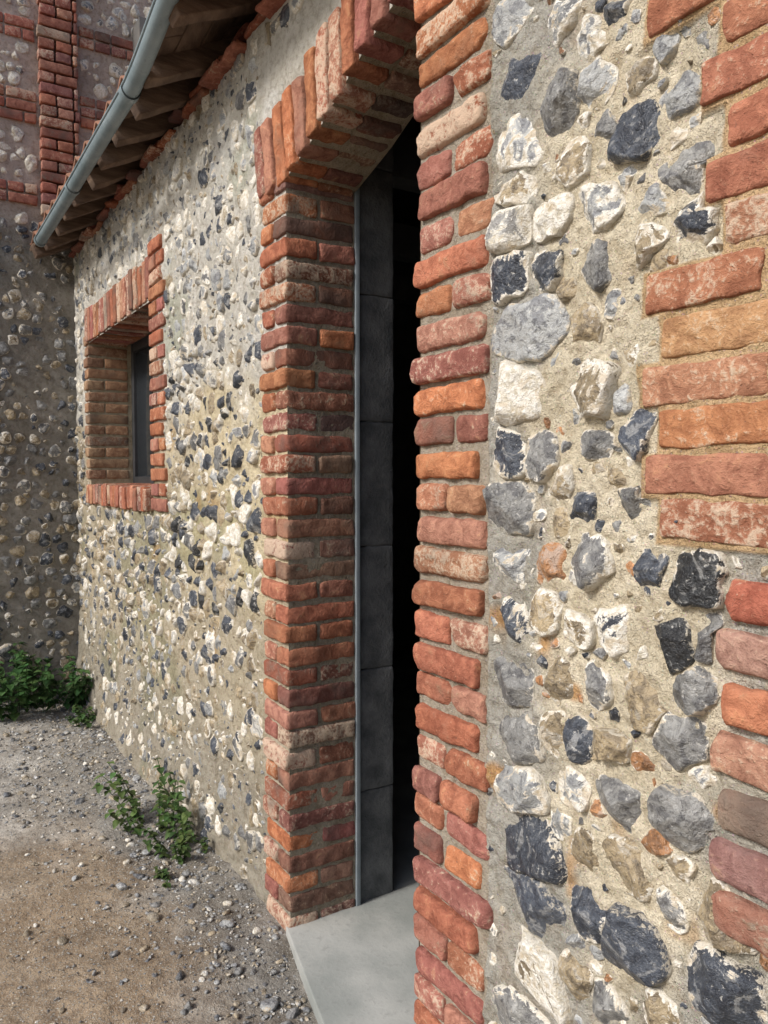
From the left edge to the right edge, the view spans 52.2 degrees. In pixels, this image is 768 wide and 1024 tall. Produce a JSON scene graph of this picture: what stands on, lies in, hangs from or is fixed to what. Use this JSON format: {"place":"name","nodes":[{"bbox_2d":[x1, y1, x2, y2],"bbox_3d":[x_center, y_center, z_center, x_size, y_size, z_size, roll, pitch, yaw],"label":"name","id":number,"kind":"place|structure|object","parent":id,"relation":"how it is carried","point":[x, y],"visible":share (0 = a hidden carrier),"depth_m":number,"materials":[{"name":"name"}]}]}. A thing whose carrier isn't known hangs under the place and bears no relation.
{"place":"outdoors","nodes":[
{"label":"outdoors","id":0,"kind":"place"},
{"bbox_2d":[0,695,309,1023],"bbox_3d":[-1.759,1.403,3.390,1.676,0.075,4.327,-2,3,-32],"label":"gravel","id":1,"kind":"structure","parent":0,"point":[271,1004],"depth_m":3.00,"materials":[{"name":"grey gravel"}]},
{"bbox_2d":[0,694,317,1023],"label":"ground","id":2,"kind":"structure","parent":0,"point":[38,996],"depth_m":2.77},
{"bbox_2d":[0,642,61,721],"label":"nettle plant","id":3,"kind":"object","parent":2,"relation":"on","point":[22,673],"visible":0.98,"depth_m":5.08,"materials":[{"name":"green plant"}]},
{"bbox_2d":[34,656,92,708],"bbox_3d":[-2.148,1.161,5.237,0.348,0.346,0.604,-2,3,-32],"label":"nettle plant","id":4,"kind":"object","parent":2,"relation":"on","point":[75,687],"visible":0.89,"depth_m":5.21,"materials":[{"name":"green plant"}]},
{"bbox_2d":[0,0,152,702],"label":"house mortar","id":5,"kind":"object","parent":2,"relation":"on","point":[29,385],"visible":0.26,"depth_m":5.46,"materials":[{"name":"grey concrete"}]},
{"bbox_2d":[0,0,132,215],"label":"house brick bands","id":6,"kind":"object","parent":5,"relation":"attached to","point":[60,129],"visible":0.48,"depth_m":5.39,"materials":[{"name":"red brick"}]},
{"bbox_2d":[0,0,151,694],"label":"house flints","id":7,"kind":"object","parent":5,"relation":"attached to","point":[101,91],"visible":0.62,"depth_m":5.47,"materials":[{"name":"grey stone"}]},
{"bbox_2d":[65,704,95,727],"bbox_3d":[-1.897,1.289,4.926,0.168,0.116,0.322,-1,3,-12],"label":"weed plant","id":8,"kind":"object","parent":2,"relation":"on","point":[82,718],"visible":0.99,"depth_m":4.94,"materials":[{"name":"green plant"}]},
{"bbox_2d":[91,757,191,839],"bbox_3d":[-1.073,1.290,3.478,0.380,0.252,0.590,-2,3,-32],"label":"weed plant","id":9,"kind":"object","parent":2,"relation":"on","point":[166,817],"visible":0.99,"depth_m":3.47,"materials":[{"name":"green plant"}]},
{"bbox_2d":[153,866,170,887],"bbox_3d":[-0.849,1.415,3.022,0.063,0.050,0.140,-2,3,-32],"label":"weed plant","id":10,"kind":"object","parent":2,"relation":"on","point":[162,874],"visible":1,"depth_m":3.04,"materials":[{"name":"green plant"}]},
{"bbox_2d":[140,809,209,864],"bbox_3d":[-0.846,1.359,3.258,0.263,0.136,0.282,1,3,26],"label":"weed plant","id":11,"kind":"object","parent":2,"relation":"on","point":[182,846],"visible":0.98,"depth_m":3.23,"materials":[{"name":"green plant"}]},
{"bbox_2d":[286,883,418,1023],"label":"concrete doorstep","id":12,"kind":"object","parent":2,"relation":"on","point":[355,964],"visible":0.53,"depth_m":2.49,"materials":[{"name":"grey concrete"}]},
{"bbox_2d":[254,0,494,1023],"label":"doorway brickwork","id":13,"kind":"object","parent":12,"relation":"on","point":[303,109],"visible":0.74,"depth_m":2.19,"materials":[{"name":"brick"}]},
{"bbox_2d":[354,187,360,905],"bbox_3d":[-0.094,0.136,2.749,0.017,2.580,0.016,-2,3,-32],"label":"door edge strip","id":14,"kind":"object","parent":13,"relation":"attached to","point":[357,532],"depth_m":2.74,"materials":[{"name":"grey metal"}]},
{"bbox_2d":[392,648,418,890],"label":"interior floor","id":15,"kind":"structure","parent":2,"relation":"on","point":[405,816],"depth_m":4.21,"materials":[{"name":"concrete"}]},
{"bbox_2d":[132,16,420,650],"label":"interior walls and beams","id":16,"kind":"structure","parent":15,"relation":"on","point":[406,325],"depth_m":6.81,"materials":[{"name":"paint"}]},
{"bbox_2d":[73,0,767,1023],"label":"mortar facing","id":17,"kind":"object","parent":2,"relation":"on","point":[279,64],"visible":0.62,"depth_m":1.71,"materials":[{"name":"beige concrete"}]},
{"bbox_2d":[83,234,168,511],"bbox_3d":[-1.431,-0.696,4.580,0.310,1.351,1.867,-2,3,-32],"label":"window brickwork","id":18,"kind":"object","parent":17,"relation":"attached to","point":[129,292],"depth_m":4.64,"materials":[{"name":"red brick"}]},
{"bbox_2d":[131,333,153,483],"bbox_3d":[-1.308,-0.632,4.741,0.050,0.960,1.520,-2,3,-32],"label":"window frame","id":19,"kind":"object","parent":18,"relation":"in","point":[140,344],"visible":0.18,"depth_m":5.33,"materials":[{"name":"grey metal"}]},
{"bbox_2d":[136,346,153,476],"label":"window panes","id":20,"kind":"object","parent":19,"relation":"in","point":[144,408],"visible":0.04,"depth_m":5.18,"materials":[{"name":"black glass"}]},
{"bbox_2d":[29,0,261,258],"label":"rafters and boards","id":21,"kind":"object","parent":17,"relation":"on","point":[198,38],"visible":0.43,"depth_m":3.21,"materials":[{"name":"brown wood"}]},
{"bbox_2d":[30,75,124,245],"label":"pantile roof","id":22,"kind":"structure","parent":21,"relation":"on","point":[76,159],"depth_m":4.17,"materials":[{"name":"ceramic"}]},
{"bbox_2d":[34,0,178,246],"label":"zinc gutter","id":23,"kind":"object","parent":21,"relation":"attached to","point":[144,56],"visible":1,"depth_m":3.12,"materials":[{"name":"grey metal"}]},
{"bbox_2d":[68,0,285,257],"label":"wall head tiles","id":24,"kind":"object","parent":17,"relation":"on","point":[219,68],"depth_m":3.20,"materials":[{"name":"brick"}]},
{"bbox_2d":[72,0,303,879],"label":"flint facing","id":25,"kind":"object","parent":17,"relation":"attached to","point":[243,515],"visible":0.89,"depth_m":3.38,"materials":[{"name":"grey stone"}]},
{"bbox_2d":[360,146,393,901],"bbox_3d":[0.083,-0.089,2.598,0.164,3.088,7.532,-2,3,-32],"label":"block leaf","id":26,"kind":"object","parent":17,"relation":"attached to","point":[376,475],"visible":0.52,"depth_m":2.80,"materials":[{"name":"concrete"}]},
{"bbox_2d":[482,0,767,1023],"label":"flint facing","id":27,"kind":"object","parent":17,"relation":"attached to","point":[724,986],"visible":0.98,"depth_m":1.45,"materials":[{"name":"grey stone"}]},
{"bbox_2d":[642,0,767,957],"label":"brick patch","id":28,"kind":"object","parent":27,"relation":"attached to","point":[741,919],"visible":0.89,"depth_m":1.20,"materials":[{"name":"brick"}]}
]}

